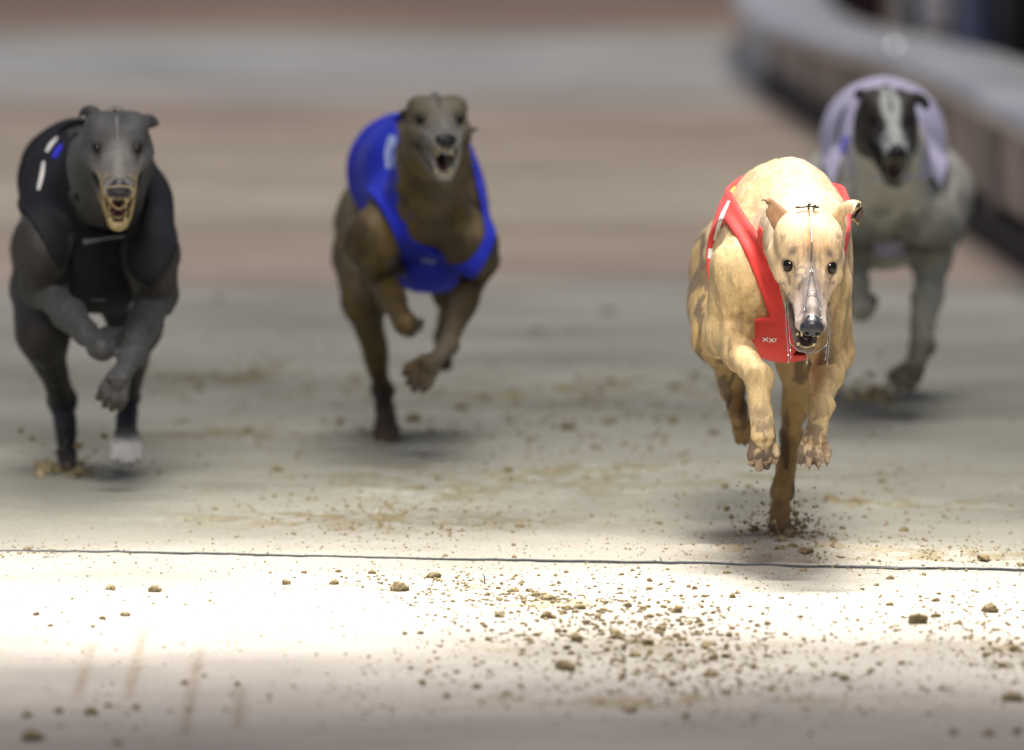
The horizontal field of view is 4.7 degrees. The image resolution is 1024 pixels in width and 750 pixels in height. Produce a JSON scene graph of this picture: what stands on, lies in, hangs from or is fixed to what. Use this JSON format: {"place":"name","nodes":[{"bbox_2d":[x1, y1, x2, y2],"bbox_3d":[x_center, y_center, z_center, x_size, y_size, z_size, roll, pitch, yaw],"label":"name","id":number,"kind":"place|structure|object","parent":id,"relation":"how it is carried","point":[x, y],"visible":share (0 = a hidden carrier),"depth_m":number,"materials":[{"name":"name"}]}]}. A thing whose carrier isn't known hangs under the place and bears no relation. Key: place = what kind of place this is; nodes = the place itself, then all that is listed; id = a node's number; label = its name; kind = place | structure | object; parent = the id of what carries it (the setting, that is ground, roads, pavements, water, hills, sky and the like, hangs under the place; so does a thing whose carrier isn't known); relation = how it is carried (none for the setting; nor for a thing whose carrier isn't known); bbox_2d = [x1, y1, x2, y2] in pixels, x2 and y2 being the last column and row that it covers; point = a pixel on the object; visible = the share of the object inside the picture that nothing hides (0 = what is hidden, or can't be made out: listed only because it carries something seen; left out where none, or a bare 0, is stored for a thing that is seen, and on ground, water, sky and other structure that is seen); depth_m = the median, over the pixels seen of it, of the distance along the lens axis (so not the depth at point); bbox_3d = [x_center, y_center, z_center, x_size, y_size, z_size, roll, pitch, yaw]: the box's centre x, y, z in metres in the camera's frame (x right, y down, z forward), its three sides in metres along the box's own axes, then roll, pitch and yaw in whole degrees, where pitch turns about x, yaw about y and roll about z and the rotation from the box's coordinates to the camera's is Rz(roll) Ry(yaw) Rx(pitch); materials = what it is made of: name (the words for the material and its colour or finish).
{"place":"outdoors","nodes":[
{"label":"outdoors","id":0,"kind":"place"},
{"bbox_2d":[0,0,1023,749],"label":"sand ground","id":1,"kind":"structure","parent":0,"point":[618,146],"depth_m":22.04,"materials":[{"name":"sand"}]},
{"bbox_2d":[21,711,32,717],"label":"sand clod","id":2,"kind":"object","parent":1,"relation":"on","point":[28,714],"visible":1,"depth_m":17.00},
{"bbox_2d":[21,729,43,740],"bbox_3d":[-0.641,0.483,16.661,0.032,0.022,0.032,-7,-13,5],"label":"sand clod","id":3,"kind":"object","parent":1,"relation":"on","point":[30,735],"visible":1,"depth_m":16.65,"materials":[{"name":"sand"}]},
{"bbox_2d":[33,469,45,477],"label":"flying sand clod","id":4,"kind":"object","parent":1,"relation":"on","point":[39,473],"visible":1,"depth_m":21.30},
{"bbox_2d":[35,460,54,473],"bbox_3d":[-0.801,0.160,21.436,0.036,0.028,0.028,-2,4,-29],"label":"flying sand clod","id":5,"kind":"object","parent":1,"relation":"on","point":[41,464],"visible":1,"depth_m":21.43,"materials":[{"name":"sand"}]},
{"bbox_2d":[48,460,53,467],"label":"flying sand clod","id":6,"kind":"object","parent":1,"relation":"on","point":[50,463],"visible":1,"depth_m":21.37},
{"bbox_2d":[54,707,62,713],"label":"sand clod","id":7,"kind":"object","parent":1,"relation":"on","point":[58,710],"visible":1,"depth_m":17.05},
{"bbox_2d":[53,463,64,472],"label":"flying sand clod","id":8,"kind":"object","parent":1,"relation":"on","point":[57,467],"visible":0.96,"depth_m":21.45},
{"bbox_2d":[20,424,106,474],"bbox_3d":[-0.770,0.137,21.450,0.150,0.102,0.342,0,4,0],"label":"sand spray","id":9,"kind":"object","parent":1,"relation":"on","point":[67,464],"visible":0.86,"depth_m":21.46,"materials":[{"name":"sand"}]},
{"bbox_2d":[65,472,75,477],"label":"flying sand clod","id":10,"kind":"object","parent":1,"relation":"on","point":[69,474],"visible":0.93,"depth_m":21.34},
{"bbox_2d":[72,466,83,476],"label":"flying sand clod","id":11,"kind":"object","parent":1,"relation":"on","point":[77,471],"visible":1,"depth_m":21.34,"materials":[{"name":"sand"}]},
{"bbox_2d":[73,443,82,449],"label":"flying sand clod","id":12,"kind":"object","parent":1,"relation":"on","point":[78,446],"visible":1,"depth_m":21.32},
{"bbox_2d":[78,460,85,466],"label":"flying sand clod","id":13,"kind":"object","parent":1,"relation":"on","point":[81,463],"visible":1,"depth_m":21.45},
{"bbox_2d":[82,468,92,474],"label":"flying sand clod","id":14,"kind":"object","parent":1,"relation":"on","point":[87,471],"visible":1,"depth_m":21.40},
{"bbox_2d":[83,707,97,714],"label":"sand clod","id":15,"kind":"object","parent":1,"relation":"on","point":[90,711],"visible":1,"depth_m":17.01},
{"bbox_2d":[9,104,180,470],"bbox_3d":[-0.716,-0.152,21.268,0.283,0.672,1.621,0,4,-3],"label":"greyhound","id":16,"kind":"object","parent":1,"relation":"on","point":[95,231],"visible":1,"depth_m":20.88,"materials":[{"name":"fur"}]},
{"bbox_2d":[100,432,108,438],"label":"flying sand clod","id":17,"kind":"object","parent":1,"relation":"on","point":[104,435],"visible":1,"depth_m":21.42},
{"bbox_2d":[104,703,112,706],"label":"sand clod","id":18,"kind":"object","parent":1,"relation":"on","point":[108,705],"visible":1,"depth_m":17.11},
{"bbox_2d":[105,584,115,590],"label":"sand clod","id":19,"kind":"object","parent":1,"relation":"on","point":[110,587],"visible":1,"depth_m":19.02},
{"bbox_2d":[112,740,122,744],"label":"sand clod","id":20,"kind":"object","parent":1,"relation":"on","point":[118,742],"visible":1,"depth_m":16.60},
{"bbox_2d":[120,611,130,615],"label":"sand clod","id":21,"kind":"object","parent":1,"relation":"on","point":[124,613],"visible":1,"depth_m":18.58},
{"bbox_2d":[133,705,140,709],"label":"sand clod","id":22,"kind":"object","parent":1,"relation":"on","point":[135,707],"visible":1,"depth_m":17.08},
{"bbox_2d":[148,585,161,591],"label":"sand clod","id":23,"kind":"object","parent":1,"relation":"on","point":[154,588],"visible":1,"depth_m":18.98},
{"bbox_2d":[180,680,188,684],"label":"sand clod","id":24,"kind":"object","parent":1,"relation":"on","point":[184,682],"visible":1,"depth_m":17.47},
{"bbox_2d":[194,385,204,388],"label":"sand clod","id":25,"kind":"object","parent":1,"relation":"on","point":[199,387],"visible":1,"depth_m":23.55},
{"bbox_2d":[271,465,283,471],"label":"sand clod","id":26,"kind":"object","parent":1,"relation":"on","point":[277,468],"visible":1,"depth_m":21.48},
{"bbox_2d":[282,579,290,584],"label":"sand clod","id":27,"kind":"object","parent":1,"relation":"on","point":[286,582],"visible":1,"depth_m":19.13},
{"bbox_2d":[329,579,338,584],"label":"sand clod","id":28,"kind":"object","parent":1,"relation":"on","point":[334,582],"visible":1,"depth_m":19.15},
{"bbox_2d":[335,419,345,423],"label":"sand clod","id":29,"kind":"object","parent":1,"relation":"on","point":[339,421],"visible":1,"depth_m":22.64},
{"bbox_2d":[389,581,408,591],"bbox_3d":[-0.169,0.324,19.035,0.034,0.023,0.034,-17,-4,-16],"label":"sand clod","id":30,"kind":"object","parent":1,"relation":"on","point":[398,586],"visible":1,"depth_m":19.03,"materials":[{"name":"sand"}]},
{"bbox_2d":[404,413,421,421],"bbox_3d":[-0.181,0.081,22.703,0.037,0.022,0.034,-15,11,-10],"label":"sand clod","id":31,"kind":"object","parent":1,"relation":"on","point":[414,417],"visible":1,"depth_m":22.70,"materials":[{"name":"sand"}]},
{"bbox_2d":[331,92,499,442],"bbox_3d":[-0.172,-0.193,22.096,0.304,0.663,1.600,0,4,0],"label":"greyhound","id":32,"kind":"object","parent":1,"relation":"on","point":[412,212],"visible":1,"depth_m":21.73,"materials":[{"name":"fur"}]},
{"bbox_2d":[418,679,425,683],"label":"sand clod","id":33,"kind":"object","parent":1,"relation":"on","point":[421,681],"visible":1,"depth_m":17.45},
{"bbox_2d":[426,571,441,577],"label":"sand clod","id":34,"kind":"object","parent":1,"relation":"on","point":[437,574],"visible":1,"depth_m":19.32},
{"bbox_2d":[443,693,450,697],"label":"sand clod","id":35,"kind":"object","parent":1,"relation":"on","point":[447,695],"visible":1,"depth_m":17.21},
{"bbox_2d":[454,404,467,409],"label":"sand clod","id":36,"kind":"object","parent":1,"relation":"on","point":[462,406],"visible":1,"depth_m":23.00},
{"bbox_2d":[472,683,481,688],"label":"sand clod","id":37,"kind":"object","parent":1,"relation":"on","point":[476,686],"visible":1,"depth_m":17.39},
{"bbox_2d":[494,612,504,616],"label":"sand clod","id":38,"kind":"object","parent":1,"relation":"on","point":[497,614],"visible":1,"depth_m":18.55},
{"bbox_2d":[501,691,511,694],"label":"sand clod","id":39,"kind":"object","parent":1,"relation":"on","point":[506,693],"visible":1,"depth_m":17.21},
{"bbox_2d":[504,466,513,471],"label":"sand clod","id":40,"kind":"object","parent":1,"relation":"on","point":[508,468],"visible":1,"depth_m":21.37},
{"bbox_2d":[0,550,1023,570],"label":"finish line wire","id":41,"kind":"object","parent":1,"relation":"on","point":[659,562],"visible":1,"depth_m":19.58,"materials":[{"name":"metal"}]},
{"bbox_2d":[507,587,518,591],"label":"sand clod","id":42,"kind":"object","parent":1,"relation":"on","point":[512,589],"visible":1,"depth_m":19.05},
{"bbox_2d":[515,522,525,527],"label":"sand clod","id":43,"kind":"object","parent":1,"relation":"on","point":[519,524],"visible":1,"depth_m":20.23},
{"bbox_2d":[530,591,540,596],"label":"sand clod","id":44,"kind":"object","parent":1,"relation":"on","point":[535,594],"visible":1,"depth_m":18.95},
{"bbox_2d":[531,328,541,331],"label":"sand clod","id":45,"kind":"object","parent":1,"relation":"on","point":[537,330],"visible":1,"depth_m":25.32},
{"bbox_2d":[540,611,552,618],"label":"sand clod","id":46,"kind":"object","parent":1,"relation":"on","point":[548,614],"visible":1,"depth_m":18.52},
{"bbox_2d":[540,594,556,600],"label":"sand clod","id":47,"kind":"object","parent":1,"relation":"on","point":[547,597],"visible":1,"depth_m":18.84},
{"bbox_2d":[553,659,575,669],"bbox_3d":[0.077,0.414,17.726,0.031,0.023,0.038,-1,4,-12],"label":"sand clod","id":48,"kind":"object","parent":1,"relation":"on","point":[560,664],"visible":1,"depth_m":17.72,"materials":[{"name":"sand"}]},
{"bbox_2d":[559,422,576,429],"bbox_3d":[0.101,0.094,22.470,0.027,0.018,0.032,2,4,29],"label":"sand clod","id":49,"kind":"object","parent":1,"relation":"on","point":[565,425],"visible":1,"depth_m":22.46,"materials":[{"name":"sand"}]},
{"bbox_2d":[570,633,583,642],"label":"sand clod","id":50,"kind":"object","parent":1,"relation":"on","point":[575,637],"visible":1,"depth_m":18.14,"materials":[{"name":"sand"}]},
{"bbox_2d":[577,604,585,609],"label":"sand clod","id":51,"kind":"object","parent":1,"relation":"on","point":[582,606],"visible":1,"depth_m":18.64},
{"bbox_2d":[580,475,590,479],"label":"sand clod","id":52,"kind":"object","parent":1,"relation":"on","point":[586,477],"visible":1,"depth_m":21.27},
{"bbox_2d":[582,619,589,624],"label":"sand clod","id":53,"kind":"object","parent":1,"relation":"on","point":[585,622],"visible":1,"depth_m":18.45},
{"bbox_2d":[601,418,613,423],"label":"sand clod","id":54,"kind":"object","parent":1,"relation":"on","point":[607,421],"visible":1,"depth_m":22.58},
{"bbox_2d":[603,307,613,312],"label":"sand clod","id":55,"kind":"object","parent":1,"relation":"on","point":[608,310],"visible":1,"depth_m":25.92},
{"bbox_2d":[608,633,616,638],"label":"sand clod","id":56,"kind":"object","parent":1,"relation":"on","point":[613,636],"visible":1,"depth_m":18.18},
{"bbox_2d":[610,629,620,634],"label":"sand clod","id":57,"kind":"object","parent":1,"relation":"on","point":[616,631],"visible":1,"depth_m":18.29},
{"bbox_2d":[625,708,637,712],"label":"sand clod","id":58,"kind":"object","parent":1,"relation":"on","point":[631,710],"visible":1,"depth_m":17.05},
{"bbox_2d":[629,651,641,656],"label":"sand clod","id":59,"kind":"object","parent":1,"relation":"on","point":[635,654],"visible":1,"depth_m":17.95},
{"bbox_2d":[642,638,654,645],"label":"sand clod","id":60,"kind":"object","parent":1,"relation":"on","point":[648,642],"visible":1,"depth_m":18.04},
{"bbox_2d":[656,624,665,631],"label":"sand clod","id":61,"kind":"object","parent":1,"relation":"on","point":[661,627],"visible":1,"depth_m":18.35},
{"bbox_2d":[665,416,677,421],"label":"sand clod","id":62,"kind":"object","parent":1,"relation":"on","point":[671,418],"visible":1,"depth_m":22.64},
{"bbox_2d":[668,680,676,685],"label":"sand clod","id":63,"kind":"object","parent":1,"relation":"on","point":[672,683],"visible":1,"depth_m":17.45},
{"bbox_2d":[670,605,683,612],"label":"sand clod","id":64,"kind":"object","parent":1,"relation":"on","point":[676,609],"visible":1,"depth_m":18.60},
{"bbox_2d":[681,712,689,717],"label":"sand clod","id":65,"kind":"object","parent":1,"relation":"on","point":[685,714],"visible":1,"depth_m":16.95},
{"bbox_2d":[700,640,712,645],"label":"sand clod","id":66,"kind":"object","parent":1,"relation":"on","point":[707,643],"visible":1,"depth_m":18.11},
{"bbox_2d":[701,670,718,676],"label":"sand clod","id":67,"kind":"object","parent":1,"relation":"on","point":[709,673],"visible":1,"depth_m":17.59,"materials":[{"name":"sand"}]},
{"bbox_2d":[706,653,717,659],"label":"sand clod","id":68,"kind":"object","parent":1,"relation":"on","point":[714,656],"visible":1,"depth_m":17.88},
{"bbox_2d":[707,430,719,434],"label":"sand clod","id":69,"kind":"object","parent":1,"relation":"on","point":[713,432],"visible":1,"depth_m":22.35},
{"bbox_2d":[720,483,728,487],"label":"sand clod","id":70,"kind":"object","parent":1,"relation":"on","point":[724,485],"visible":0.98,"depth_m":21.08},
{"bbox_2d":[720,689,732,693],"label":"sand clod","id":71,"kind":"object","parent":1,"relation":"on","point":[724,691],"visible":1,"depth_m":17.32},
{"bbox_2d":[721,653,731,657],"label":"sand clod","id":72,"kind":"object","parent":1,"relation":"on","point":[725,655],"visible":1,"depth_m":17.92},
{"bbox_2d":[749,525,757,531],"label":"flying sand clod","id":73,"kind":"object","parent":1,"relation":"on","point":[753,528],"visible":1,"depth_m":20.08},
{"bbox_2d":[687,157,863,533],"bbox_3d":[0.411,-0.042,19.864,0.260,0.631,1.598,0,4,0],"label":"greyhound","id":74,"kind":"object","parent":1,"relation":"on","point":[771,267],"visible":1,"depth_m":19.47,"materials":[{"name":"fur"}]},
{"bbox_2d":[775,545,786,549],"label":"sand clod","id":75,"kind":"object","parent":1,"relation":"on","point":[781,547],"visible":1,"depth_m":19.71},
{"bbox_2d":[776,536,786,541],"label":"flying sand clod","id":76,"kind":"object","parent":1,"relation":"on","point":[781,538],"visible":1,"depth_m":19.94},
{"bbox_2d":[718,461,845,538],"bbox_3d":[0.434,0.189,20.094,0.204,0.154,0.354,0,4,0],"label":"sand spray","id":77,"kind":"object","parent":1,"relation":"on","point":[790,523],"visible":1,"depth_m":20.07,"materials":[{"name":"sand"}]},
{"bbox_2d":[782,529,793,537],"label":"flying sand clod","id":78,"kind":"object","parent":1,"relation":"on","point":[790,534],"visible":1,"depth_m":20.02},
{"bbox_2d":[788,543,797,547],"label":"sand clod","id":79,"kind":"object","parent":1,"relation":"on","point":[793,544],"visible":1,"depth_m":19.78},
{"bbox_2d":[792,511,799,516],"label":"flying sand clod","id":80,"kind":"object","parent":1,"relation":"on","point":[795,513],"visible":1,"depth_m":20.01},
{"bbox_2d":[797,547,813,553],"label":"sand clod","id":81,"kind":"object","parent":1,"relation":"on","point":[804,550],"visible":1,"depth_m":19.71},
{"bbox_2d":[822,495,839,501],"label":"sand clod","id":82,"kind":"object","parent":1,"relation":"on","point":[827,498],"visible":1,"depth_m":20.81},
{"bbox_2d":[839,674,851,680],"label":"sand clod","id":83,"kind":"object","parent":1,"relation":"on","point":[844,677],"visible":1,"depth_m":17.52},
{"bbox_2d":[845,392,854,401],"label":"flying sand clod","id":84,"kind":"object","parent":1,"relation":"on","point":[849,397],"visible":1,"depth_m":22.53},
{"bbox_2d":[860,390,870,397],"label":"flying sand clod","id":85,"kind":"object","parent":1,"relation":"on","point":[864,394],"visible":1,"depth_m":22.62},
{"bbox_2d":[854,0,885,27],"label":"panel","id":86,"kind":"object","parent":1,"relation":"on","point":[872,12],"depth_m":38.30,"materials":[{"name":"grey"}]},
{"bbox_2d":[869,385,881,394],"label":"flying sand clod","id":87,"kind":"object","parent":1,"relation":"on","point":[873,388],"visible":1,"depth_m":22.76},
{"bbox_2d":[875,396,881,401],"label":"flying sand clod","id":88,"kind":"object","parent":1,"relation":"on","point":[878,398],"visible":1,"depth_m":22.59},
{"bbox_2d":[734,0,1023,270],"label":"track rail","id":89,"kind":"object","parent":1,"relation":"on","point":[811,61],"visible":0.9,"depth_m":30.90,"materials":[{"name":"white"}]},
{"bbox_2d":[877,478,884,482],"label":"sand clod","id":90,"kind":"object","parent":1,"relation":"on","point":[880,480],"visible":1,"depth_m":21.22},
{"bbox_2d":[836,344,932,406],"bbox_3d":[0.666,-0.003,22.746,0.204,0.111,0.285,0,4,0],"label":"sand spray","id":91,"kind":"object","parent":1,"relation":"on","point":[871,397],"visible":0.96,"depth_m":22.72,"materials":[{"name":"sand"}]},
{"bbox_2d":[885,601,893,605],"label":"sand clod","id":92,"kind":"object","parent":1,"relation":"on","point":[890,603],"visible":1,"depth_m":18.72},
{"bbox_2d":[808,76,974,394],"bbox_3d":[0.703,-0.280,23.107,0.336,0.573,1.640,0,4,0],"label":"greyhound","id":93,"kind":"object","parent":1,"relation":"on","point":[891,161],"visible":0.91,"depth_m":22.75,"materials":[{"name":"fur"}]},
{"bbox_2d":[893,0,906,32],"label":"post","id":94,"kind":"object","parent":1,"relation":"on","point":[900,16],"depth_m":36.25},
{"bbox_2d":[899,527,908,530],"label":"sand clod","id":95,"kind":"object","parent":1,"relation":"on","point":[903,529],"visible":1,"depth_m":20.19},
{"bbox_2d":[907,613,928,623],"bbox_3d":[0.598,0.362,18.412,0.032,0.025,0.024,0,4,0],"label":"sand clod","id":96,"kind":"object","parent":1,"relation":"on","point":[917,618],"visible":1,"depth_m":18.40,"materials":[{"name":"sand"}]},
{"bbox_2d":[931,597,939,601],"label":"sand clod","id":97,"kind":"object","parent":1,"relation":"on","point":[936,599],"visible":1,"depth_m":18.80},
{"bbox_2d":[930,613,941,617],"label":"sand clod","id":98,"kind":"object","parent":1,"relation":"on","point":[936,615],"visible":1,"depth_m":18.52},
{"bbox_2d":[921,0,951,40],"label":"post","id":99,"kind":"object","parent":1,"relation":"on","point":[936,19],"visible":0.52,"depth_m":34.67,"materials":[{"name":"metal"}]},
{"bbox_2d":[949,729,957,734],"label":"sand clod","id":100,"kind":"object","parent":1,"relation":"on","point":[953,731],"visible":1,"depth_m":16.75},
{"bbox_2d":[907,0,1004,53],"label":"hoarding","id":101,"kind":"object","parent":1,"relation":"on","point":[913,16],"visible":0.09,"depth_m":35.60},
{"bbox_2d":[956,0,996,51],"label":"post","id":102,"kind":"object","parent":1,"relation":"on","point":[976,23],"visible":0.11,"depth_m":33.78,"materials":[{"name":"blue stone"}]},
{"bbox_2d":[977,553,990,560],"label":"sand clod","id":103,"kind":"object","parent":1,"relation":"on","point":[984,557],"visible":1,"depth_m":19.55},
{"bbox_2d":[982,652,989,656],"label":"sand clod","id":104,"kind":"object","parent":1,"relation":"on","point":[986,654],"visible":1,"depth_m":17.88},
{"bbox_2d":[983,729,995,735],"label":"sand clod","id":105,"kind":"object","parent":1,"relation":"on","point":[988,732],"visible":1,"depth_m":16.72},
{"bbox_2d":[981,602,998,612],"bbox_3d":[0.715,0.349,18.615,0.026,0.020,0.033,9,-12,-31],"label":"sand clod","id":106,"kind":"object","parent":1,"relation":"on","point":[990,607],"visible":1,"depth_m":18.61,"materials":[{"name":"sand"}]},
{"bbox_2d":[997,662,1008,667],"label":"sand clod","id":107,"kind":"object","parent":1,"relation":"on","point":[1003,664],"visible":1,"depth_m":17.74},
{"bbox_2d":[1000,691,1023,701],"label":"sand clod","id":108,"kind":"object","parent":1,"relation":"on","point":[1010,696],"visible":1,"depth_m":17.21,"materials":[{"name":"sand"}]},
{"bbox_2d":[1005,0,1023,59],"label":"post","id":109,"kind":"object","parent":1,"relation":"on","point":[1014,28],"depth_m":31.70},
{"bbox_2d":[1008,645,1022,651],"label":"sand clod","id":110,"kind":"object","parent":1,"relation":"on","point":[1014,647],"visible":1,"depth_m":17.95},
{"bbox_2d":[1012,727,1021,733],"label":"sand clod","id":111,"kind":"object","parent":1,"relation":"on","point":[1017,730],"visible":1,"depth_m":16.75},
{"bbox_2d":[1016,562,1023,566],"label":"sand clod","id":112,"kind":"object","parent":1,"relation":"on","point":[1020,564],"visible":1,"depth_m":19.51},
{"bbox_2d":[0,255,1023,749],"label":"loose sand","id":113,"kind":"structure","parent":0,"point":[626,605],"depth_m":18.69,"materials":[{"name":"sand"}]},
{"bbox_2d":[868,371,874,377],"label":"flying sand clod","id":114,"kind":"object","parent":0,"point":[871,374],"visible":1,"depth_m":22.70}
]}

